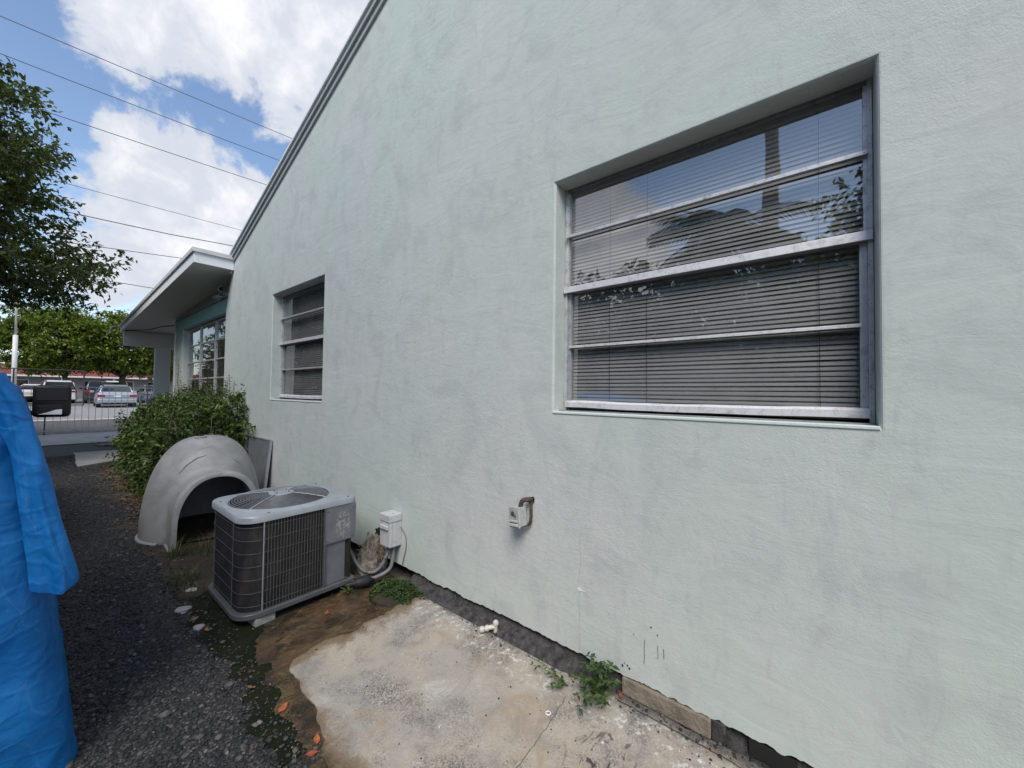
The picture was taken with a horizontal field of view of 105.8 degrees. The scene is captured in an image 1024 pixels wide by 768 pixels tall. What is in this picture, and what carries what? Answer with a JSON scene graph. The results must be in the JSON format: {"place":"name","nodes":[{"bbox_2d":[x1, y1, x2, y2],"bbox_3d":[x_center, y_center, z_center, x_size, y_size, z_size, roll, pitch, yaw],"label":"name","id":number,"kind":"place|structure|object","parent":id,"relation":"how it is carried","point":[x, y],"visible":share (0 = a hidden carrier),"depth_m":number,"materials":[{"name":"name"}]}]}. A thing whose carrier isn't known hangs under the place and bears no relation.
{"place":"outdoors","nodes":[
{"label":"outdoors","id":0,"kind":"place"},
{"bbox_2d":[38,431,121,445],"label":"sidewalk","id":1,"kind":"structure","parent":0,"point":[61,439],"depth_m":11.00,"materials":[{"name":"concrete"}]},
{"bbox_2d":[19,384,170,434],"bbox_3d":[-13.009,0.799,12.392,0.062,1.510,7.436,0,-2,39],"label":"picket fence","id":2,"kind":"object","parent":1,"relation":"on","point":[43,431],"visible":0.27,"depth_m":12.10,"materials":[{"name":"white metal"}]},
{"bbox_2d":[15,265,150,287],"bbox_3d":[-15.779,-4.709,15.495,0.026,1.325,90.002,0,-2,39],"label":"overhead wire","id":3,"kind":"object","parent":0,"point":[119,282],"visible":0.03,"depth_m":15.61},
{"bbox_2d":[29,405,145,420],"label":"street","id":4,"kind":"structure","parent":0,"point":[77,412],"depth_m":19.48,"materials":[{"name":"grey asphalt"}]},
{"bbox_2d":[39,418,122,420],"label":"road edge line","id":5,"kind":"object","parent":4,"relation":"on","point":[76,419],"visible":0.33,"depth_m":15.81,"materials":[{"name":"paint"}]},
{"bbox_2d":[27,399,149,404],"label":"parking lot","id":6,"kind":"structure","parent":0,"point":[78,401],"depth_m":32.71,"materials":[{"name":"grey asphalt"}]},
{"bbox_2d":[21,384,39,395],"bbox_3d":[-43.928,0.769,35.481,4.760,1.522,2.210,0,-2,39],"label":"parked car","id":7,"kind":"object","parent":6,"relation":"on","point":[27,391],"visible":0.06,"depth_m":34.16,"materials":[{"name":"white paint"}]},
{"bbox_2d":[40,380,76,402],"bbox_3d":[-36.941,0.612,31.390,4.760,1.822,2.260,0,-2,36],"label":"parked car","id":8,"kind":"object","parent":6,"relation":"on","point":[70,383],"visible":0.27,"depth_m":30.53,"materials":[{"name":"white paint"}]},
{"bbox_2d":[0,300,120,379],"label":"parking tree","id":9,"kind":"object","parent":6,"relation":"on","point":[40,351],"visible":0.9,"depth_m":30.63,"materials":[{"name":"green plant"}]},
{"bbox_2d":[0,363,172,398],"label":"long building","id":10,"kind":"structure","parent":6,"relation":"on","point":[37,379],"depth_m":42.67,"materials":[{"name":"beige paint"}]},
{"bbox_2d":[10,379,28,385],"bbox_3d":[-50.355,0.149,39.466,0.068,1.300,1.400,0,-2,39],"label":"window","id":11,"kind":"structure","parent":10,"relation":"in","point":[21,381],"depth_m":39.68,"materials":[{"name":"white paint"}]},
{"bbox_2d":[126,382,133,390],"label":"window","id":12,"kind":"structure","parent":10,"relation":"in","point":[131,384],"depth_m":45.87,"materials":[{"name":"white paint"}]},
{"bbox_2d":[80,382,114,402],"bbox_3d":[-34.682,0.710,32.572,4.760,1.742,2.260,0,-2,42],"label":"parked car","id":13,"kind":"object","parent":6,"relation":"on","point":[91,384],"visible":0.32,"depth_m":30.80,"materials":[{"name":"grey paint"}]},
{"bbox_2d":[90,385,136,406],"bbox_3d":[-27.006,0.788,26.319,4.860,1.482,2.220,0,-2,41],"label":"parked car","id":14,"kind":"object","parent":6,"relation":"on","point":[109,398],"visible":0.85,"depth_m":24.97,"materials":[{"name":"silver metal"}]},
{"bbox_2d":[104,381,127,385],"bbox_3d":[-41.022,0.688,39.827,5.060,1.972,2.310,0,-2,39],"label":"parked car","id":15,"kind":"object","parent":6,"relation":"on","point":[115,382],"visible":0.01,"depth_m":38.46,"materials":[{"name":"white paint"}]},
{"bbox_2d":[59,303,173,384],"bbox_3d":[-35.460,-2.753,35.935,7.202,8.961,8.837,0,-2,39],"label":"parking tree","id":16,"kind":"object","parent":6,"relation":"on","point":[120,365],"visible":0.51,"depth_m":34.21,"materials":[{"name":"green plant"}]},
{"bbox_2d":[135,385,170,402],"bbox_3d":[-32.115,0.878,34.605,4.760,1.572,2.210,0,-2,38],"label":"parked car","id":17,"kind":"object","parent":6,"relation":"on","point":[140,392],"visible":0.28,"depth_m":33.37,"materials":[{"name":"grey paint"}]},
{"bbox_2d":[140,361,173,382],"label":"parking tree","id":18,"kind":"object","parent":6,"relation":"on","point":[171,375],"visible":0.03,"depth_m":40.40,"materials":[{"name":"green plant"}]},
{"bbox_2d":[33,419,170,434],"bbox_3d":[-14.913,1.525,14.569,5.650,0.109,80.000,0,-2,39],"label":"street apron","id":19,"kind":"object","parent":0,"point":[96,424],"visible":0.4,"depth_m":13.73,"materials":[{"name":"concrete"}]},
{"bbox_2d":[92,440,112,445],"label":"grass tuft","id":20,"kind":"object","parent":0,"point":[104,444],"visible":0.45,"depth_m":10.08,"materials":[{"name":"plant"}]},
{"bbox_2d":[73,243,178,257],"bbox_3d":[-15.754,-6.604,15.541,0.026,8.865,90.003,0,-2,39],"label":"overhead wire","id":21,"kind":"object","parent":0,"point":[127,250],"visible":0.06,"depth_m":15.83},
{"bbox_2d":[6,98,265,184],"bbox_3d":[-15.694,-11.170,15.652,0.026,4.489,90.001,0,-2,39],"label":"overhead wire","id":22,"kind":"object","parent":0,"point":[154,147],"visible":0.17,"depth_m":16.36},
{"bbox_2d":[36,175,238,229],"bbox_3d":[-15.731,-8.424,15.585,0.020,2.190,90.001,0,-2,39],"label":"overhead wire","id":23,"kind":"object","parent":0,"point":[140,203],"visible":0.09,"depth_m":15.94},
{"bbox_2d":[0,53,279,160],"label":"overhead wire","id":24,"kind":"object","parent":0,"point":[132,104],"visible":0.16,"depth_m":15.72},
{"bbox_2d":[57,209,232,245],"bbox_3d":[-15.739,-7.662,15.567,0.034,5.385,90.003,0,-2,39],"label":"overhead wire","id":25,"kind":"object","parent":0,"point":[148,229],"visible":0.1,"depth_m":16.17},
{"bbox_2d":[0,16,291,138],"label":"overhead wire","id":26,"kind":"object","parent":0,"point":[136,73],"visible":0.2,"depth_m":15.80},
{"bbox_2d":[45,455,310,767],"bbox_3d":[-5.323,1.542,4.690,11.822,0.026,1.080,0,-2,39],"label":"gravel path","id":27,"kind":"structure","parent":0,"point":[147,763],"depth_m":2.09,"materials":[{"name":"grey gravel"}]},
{"bbox_2d":[0,0,367,368],"label":"sky","id":28,"kind":"structure","parent":0,"point":[264,63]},
{"bbox_2d":[41,419,414,579],"bbox_3d":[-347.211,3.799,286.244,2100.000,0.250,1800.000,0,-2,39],"label":"ground","id":29,"kind":"structure","parent":0,"point":[398,571],"depth_m":3.33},
{"bbox_2d":[11,303,17,384],"bbox_3d":[-34.044,-3.357,25.534,0.260,9.660,1.894,0,-2,39],"label":"light pole","id":30,"kind":"object","parent":29,"relation":"on","point":[14,350],"visible":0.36,"depth_m":26.08,"materials":[{"name":"grey metal"}]},
{"bbox_2d":[0,54,137,319],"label":"shade tree","id":31,"kind":"object","parent":29,"relation":"on","point":[18,187],"visible":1,"depth_m":7.82,"materials":[{"name":"green plant"}]},
{"bbox_2d":[119,0,1023,767],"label":"house","id":32,"kind":"structure","parent":29,"relation":"on","point":[777,592],"depth_m":1.88,"materials":[{"name":"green paint"}]},
{"bbox_2d":[122,325,174,331],"bbox_3d":[-9.316,-1.408,9.876,2.950,0.071,0.039,0,-2,28],"label":"soffit cable","id":33,"kind":"object","parent":32,"relation":"attached to","point":[149,329],"visible":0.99,"depth_m":9.77,"materials":[{"name":"metal"}]},
{"bbox_2d":[186,317,225,430],"bbox_3d":[-5.980,-0.096,7.601,3.204,2.225,0.045,0,-2,39],"label":"porch window","id":34,"kind":"structure","parent":32,"relation":"in","point":[216,321],"depth_m":7.91,"materials":[{"name":"metal"}]},
{"bbox_2d":[212,287,228,299],"bbox_3d":[-5.018,-1.565,6.668,0.445,0.212,0.171,0,-2,39],"label":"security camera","id":35,"kind":"object","parent":32,"relation":"attached to","point":[220,289],"visible":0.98,"depth_m":6.64,"materials":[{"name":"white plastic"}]},
{"bbox_2d":[269,282,324,402],"bbox_3d":[-2.476,-0.468,4.594,1.433,1.346,0.205,0,-2,39],"label":"window","id":36,"kind":"structure","parent":32,"relation":"in","point":[282,397],"depth_m":4.88,"materials":[{"name":"metal"}]},
{"bbox_2d":[284,285,324,399],"bbox_3d":[-2.435,-0.477,4.644,1.385,1.318,0.027,0,-2,39],"label":"window blind","id":37,"kind":"object","parent":32,"relation":"attached to","point":[298,383],"depth_m":4.71,"materials":[{"name":"white plastic"}]},
{"bbox_2d":[379,510,401,547],"bbox_3d":[-0.977,1.156,3.100,0.142,0.263,0.129,0,-2,39],"label":"electrical disconnect box","id":38,"kind":"object","parent":32,"relation":"attached to","point":[390,524],"visible":1,"depth_m":3.06,"materials":[{"name":"grey metal"}]},
{"bbox_2d":[371,547,394,578],"bbox_3d":[-1.111,1.399,2.992,0.409,0.244,0.057,1,-2,-26],"label":"flexible conduit","id":39,"kind":"object","parent":38,"relation":"attached to","point":[385,572],"visible":0.55,"depth_m":3.05,"materials":[{"name":"grey plastic"}]},
{"bbox_2d":[384,548,390,558],"bbox_3d":[-0.998,1.340,3.099,0.054,0.117,0.025,1,-2,-24],"label":"conduit stub","id":40,"kind":"object","parent":38,"relation":"attached to","point":[387,553],"visible":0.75,"depth_m":3.09,"materials":[{"name":"grey plastic"}]},
{"bbox_2d":[401,527,406,564],"bbox_3d":[-0.864,1.288,3.075,0.071,0.293,0.010,0,-2,33],"label":"loose cable","id":41,"kind":"object","parent":32,"relation":"attached to","point":[406,545],"visible":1,"depth_m":3.06,"materials":[{"name":"grey plastic"}]},
{"bbox_2d":[479,619,502,632],"bbox_3d":[-0.132,1.501,2.389,0.147,0.087,0.037,1,-1,-6],"label":"drain pipe","id":42,"kind":"object","parent":32,"relation":"attached to","point":[494,626],"visible":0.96,"depth_m":2.38,"materials":[{"name":"white plastic"}]},
{"bbox_2d":[509,497,534,528],"bbox_3d":[0.054,0.756,2.291,0.126,0.179,0.126,0,-2,39],"label":"outlet box","id":43,"kind":"object","parent":32,"relation":"attached to","point":[517,517],"visible":1,"depth_m":2.27,"materials":[{"name":"grey metal"}]},
{"bbox_2d":[552,78,880,429],"bbox_3d":[0.836,-0.500,1.886,1.371,1.339,0.205,0,-2,39],"label":"window","id":44,"kind":"structure","parent":32,"relation":"in","point":[865,238],"depth_m":1.69,"materials":[{"name":"metal"}]},
{"bbox_2d":[571,92,865,420],"bbox_3d":[0.877,-0.509,1.937,1.323,1.311,0.027,0,-2,39],"label":"window blind","id":45,"kind":"object","parent":32,"relation":"attached to","point":[802,382],"depth_m":1.81,"materials":[{"name":"white plastic"}]},
{"label":"grass verge","id":46,"kind":"structure","parent":29,"relation":"on","visible":0},
{"bbox_2d":[0,367,169,405],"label":"wire fence","id":47,"kind":"object","parent":46,"relation":"on","point":[13,377],"visible":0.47,"depth_m":26.96,"materials":[{"name":"metal"}]},
{"bbox_2d":[122,477,394,758],"bbox_3d":[-4.522,1.563,5.269,14.129,0.001,1.330,0,-2,39],"label":"soil bed","id":48,"kind":"object","parent":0,"point":[206,575],"visible":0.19,"depth_m":3.21,"materials":[{"name":"brown soil"}]},
{"bbox_2d":[74,465,141,523],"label":"leaf litter","id":49,"kind":"object","parent":48,"relation":"on","point":[125,485],"visible":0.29,"depth_m":5.70,"materials":[{"name":"brown plant"}]},
{"bbox_2d":[163,538,190,560],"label":"grass tuft","id":50,"kind":"object","parent":48,"relation":"on","point":[173,554],"visible":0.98,"depth_m":3.45,"materials":[{"name":"plant"}]},
{"bbox_2d":[104,359,255,497],"bbox_3d":[-5.425,0.615,6.333,4.696,2.264,1.550,0,-2,39],"label":"shrub","id":51,"kind":"object","parent":48,"relation":"on","point":[147,441],"visible":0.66,"depth_m":5.52,"materials":[{"name":"green plant"}]},
{"bbox_2d":[163,563,205,587],"bbox_3d":[-2.574,1.496,3.027,0.292,0.089,0.302,0,-2,30],"label":"grass tuft","id":52,"kind":"object","parent":48,"relation":"on","point":[186,577],"visible":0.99,"depth_m":3.03,"materials":[{"name":"plant"}]},
{"bbox_2d":[169,580,205,601],"bbox_3d":[-2.363,1.512,2.832,0.245,0.053,0.243,0,-2,39],"label":"grass tuft","id":53,"kind":"object","parent":48,"relation":"on","point":[183,595],"visible":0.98,"depth_m":2.80,"materials":[{"name":"plant"}]},
{"bbox_2d":[185,587,196,591],"bbox_3d":[-2.371,1.527,2.867,0.067,0.031,0.070,0,-1,15],"label":"stone","id":54,"kind":"object","parent":48,"relation":"on","point":[192,590],"visible":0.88,"depth_m":2.85,"materials":[{"name":"stone"}]},
{"bbox_2d":[168,527,215,556],"bbox_3d":[-2.788,1.452,3.564,0.455,0.196,0.454,1,-1,10],"label":"grass tuft","id":55,"kind":"object","parent":48,"relation":"on","point":[207,552],"visible":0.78,"depth_m":3.50,"materials":[{"name":"plant"}]},
{"bbox_2d":[134,435,258,552],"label":"dog house","id":56,"kind":"structure","parent":48,"relation":"on","point":[191,479],"depth_m":3.92,"materials":[{"name":"grey plastic"}]},
{"bbox_2d":[133,544,323,767],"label":"grass","id":57,"kind":"structure","parent":48,"relation":"on","point":[312,760],"depth_m":1.85,"materials":[{"name":"green plant"}]},
{"bbox_2d":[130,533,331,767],"bbox_3d":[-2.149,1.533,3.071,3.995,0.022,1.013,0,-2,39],"label":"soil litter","id":58,"kind":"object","parent":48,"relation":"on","point":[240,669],"visible":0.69,"depth_m":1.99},
{"bbox_2d":[184,591,307,765],"bbox_3d":[-1.551,1.526,2.256,1.918,0.001,0.402,0,-2,39],"label":"wet moss","id":59,"kind":"object","parent":48,"relation":"on","point":[246,633],"visible":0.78,"depth_m":2.11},
{"bbox_2d":[245,435,272,488],"bbox_3d":[-3.357,1.144,5.048,0.850,0.896,0.116,0,-2,39],"label":"leaning board","id":60,"kind":"object","parent":48,"relation":"on","point":[259,449],"visible":0.6,"depth_m":4.95,"materials":[{"name":"grey metal"}]},
{"bbox_2d":[247,612,274,626],"bbox_3d":[-1.661,1.509,2.537,0.200,0.056,0.120,0,-2,34],"label":"concrete block","id":61,"kind":"object","parent":48,"relation":"on","point":[262,620],"depth_m":2.47,"materials":[{"name":"grey concrete"}]},
{"bbox_2d":[208,482,355,621],"bbox_3d":[-1.710,1.139,2.891,0.744,0.699,0.770,0,-2,39],"label":"air conditioner","id":62,"kind":"object","parent":61,"relation":"on","point":[278,548],"visible":1,"depth_m":2.64,"materials":[{"name":"grey metal"}]},
{"bbox_2d":[350,547,387,573],"bbox_3d":[-1.159,1.353,3.076,0.372,0.316,0.046,1,-1,-14],"label":"flexible conduit","id":63,"kind":"object","parent":62,"relation":"attached to","point":[359,567],"visible":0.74,"depth_m":3.06,"materials":[{"name":"grey plastic"}]},
{"bbox_2d":[352,527,388,576],"bbox_3d":[-1.167,1.392,3.185,0.312,0.352,0.277,0,-2,39],"label":"rubble heap","id":64,"kind":"object","parent":48,"relation":"on","point":[371,554],"visible":0.85,"depth_m":3.13,"materials":[{"name":"beige stone"}]},
{"bbox_2d":[369,577,423,606],"bbox_3d":[-0.855,1.502,2.853,0.381,0.099,0.407,1,-2,-25],"label":"ground cover","id":65,"kind":"object","parent":48,"relation":"on","point":[392,592],"visible":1,"depth_m":2.80,"materials":[{"name":"green plant"}]},
{"bbox_2d":[254,587,393,767],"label":"rust washed ground","id":66,"kind":"structure","parent":0,"point":[289,638],"depth_m":2.33,"materials":[{"name":"brown soil"}]},
{"bbox_2d":[278,702,286,711],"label":"dead leaf","id":67,"kind":"object","parent":66,"relation":"on","point":[283,707],"visible":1,"depth_m":1.81,"materials":[{"name":"orange plant"}]},
{"bbox_2d":[306,750,319,756],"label":"dead leaf","id":68,"kind":"object","parent":66,"relation":"on","point":[311,753],"visible":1,"depth_m":1.58,"materials":[{"name":"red plant"}]},
{"bbox_2d":[314,734,319,743],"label":"dead leaf","id":69,"kind":"object","parent":66,"relation":"on","point":[316,738],"visible":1,"depth_m":1.65,"materials":[{"name":"orange plant"}]},
{"bbox_2d":[341,586,352,593],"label":"weed","id":70,"kind":"object","parent":66,"relation":"on","point":[346,590],"visible":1,"depth_m":2.83,"materials":[{"name":"green plant"}]},
{"bbox_2d":[344,575,374,587],"bbox_3d":[-1.145,1.496,2.917,0.218,0.084,0.082,2,-2,-38],"label":"insulated line","id":71,"kind":"object","parent":66,"relation":"on","point":[363,581],"visible":1,"depth_m":2.90,"materials":[{"name":"black rubber"}]},
{"bbox_2d":[42,442,760,767],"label":"driveway","id":72,"kind":"structure","parent":0,"point":[58,450],"depth_m":2.18,"materials":[{"name":"grey gravel"}]},
{"bbox_2d":[0,372,78,767],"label":"tarp","id":73,"kind":"object","parent":72,"relation":"on","point":[39,571],"visible":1,"depth_m":1.42,"materials":[{"name":"blue plastic"}]},
{"bbox_2d":[25,385,71,416],"bbox_3d":[-4.909,0.538,2.563,5.750,1.920,2.528,0,-2,39],"label":"mailbox","id":74,"kind":"object","parent":72,"relation":"on","point":[50,400],"visible":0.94,"depth_m":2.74,"materials":[{"name":"black paint"}]},
{"bbox_2d":[73,450,133,467],"bbox_3d":[-8.691,1.576,8.401,2.313,0.030,1.085,0,-2,39],"label":"concrete pad","id":75,"kind":"object","parent":72,"relation":"on","point":[85,459],"visible":0.59,"depth_m":8.16,"materials":[{"name":"grey concrete"}]},
{"bbox_2d":[96,460,117,467],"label":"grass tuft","id":76,"kind":"object","parent":72,"relation":"on","point":[105,465],"visible":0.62,"depth_m":7.39,"materials":[{"name":"plant"}]},
{"bbox_2d":[71,472,179,530],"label":"fallen twigs","id":77,"kind":"object","parent":72,"relation":"on","point":[116,496],"visible":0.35,"depth_m":5.30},
{"bbox_2d":[174,606,191,613],"bbox_3d":[-2.221,1.523,2.617,0.085,0.038,0.090,0,-1,16],"label":"stone","id":78,"kind":"object","parent":72,"relation":"on","point":[181,609],"visible":0.99,"depth_m":2.60,"materials":[{"name":"stone"}]},
{"bbox_2d":[193,624,205,630],"bbox_3d":[-1.959,1.522,2.425,0.063,0.027,0.061,2,-2,-29],"label":"stone","id":79,"kind":"object","parent":72,"relation":"on","point":[197,627],"visible":1,"depth_m":2.41,"materials":[{"name":"stone"}]},
{"bbox_2d":[289,594,762,767],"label":"concrete slab","id":80,"kind":"structure","parent":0,"point":[390,703],"depth_m":1.81,"materials":[{"name":"beige concrete"}]},
{"bbox_2d":[267,605,690,767],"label":"slab grit","id":81,"kind":"object","parent":80,"relation":"on","point":[486,714],"visible":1,"depth_m":1.78,"materials":[{"name":"concrete"}]},
{"bbox_2d":[526,655,567,689],"bbox_3d":[0.157,1.495,1.999,0.257,0.067,0.130,0,-2,39],"label":"weed","id":82,"kind":"object","parent":80,"relation":"on","point":[560,681],"visible":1,"depth_m":1.98,"materials":[{"name":"green plant"}]},
{"bbox_2d":[568,651,622,715],"bbox_3d":[0.407,1.444,1.865,0.247,0.170,0.228,1,-1,-6],"label":"weed","id":83,"kind":"object","parent":80,"relation":"on","point":[600,690],"visible":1,"depth_m":1.87,"materials":[{"name":"green plant"}]},
{"bbox_2d":[419,597,771,767],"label":"wall foot crumbs","id":84,"kind":"object","parent":80,"relation":"on","point":[697,740],"depth_m":1.71,"materials":[{"name":"concrete"}]}
]}

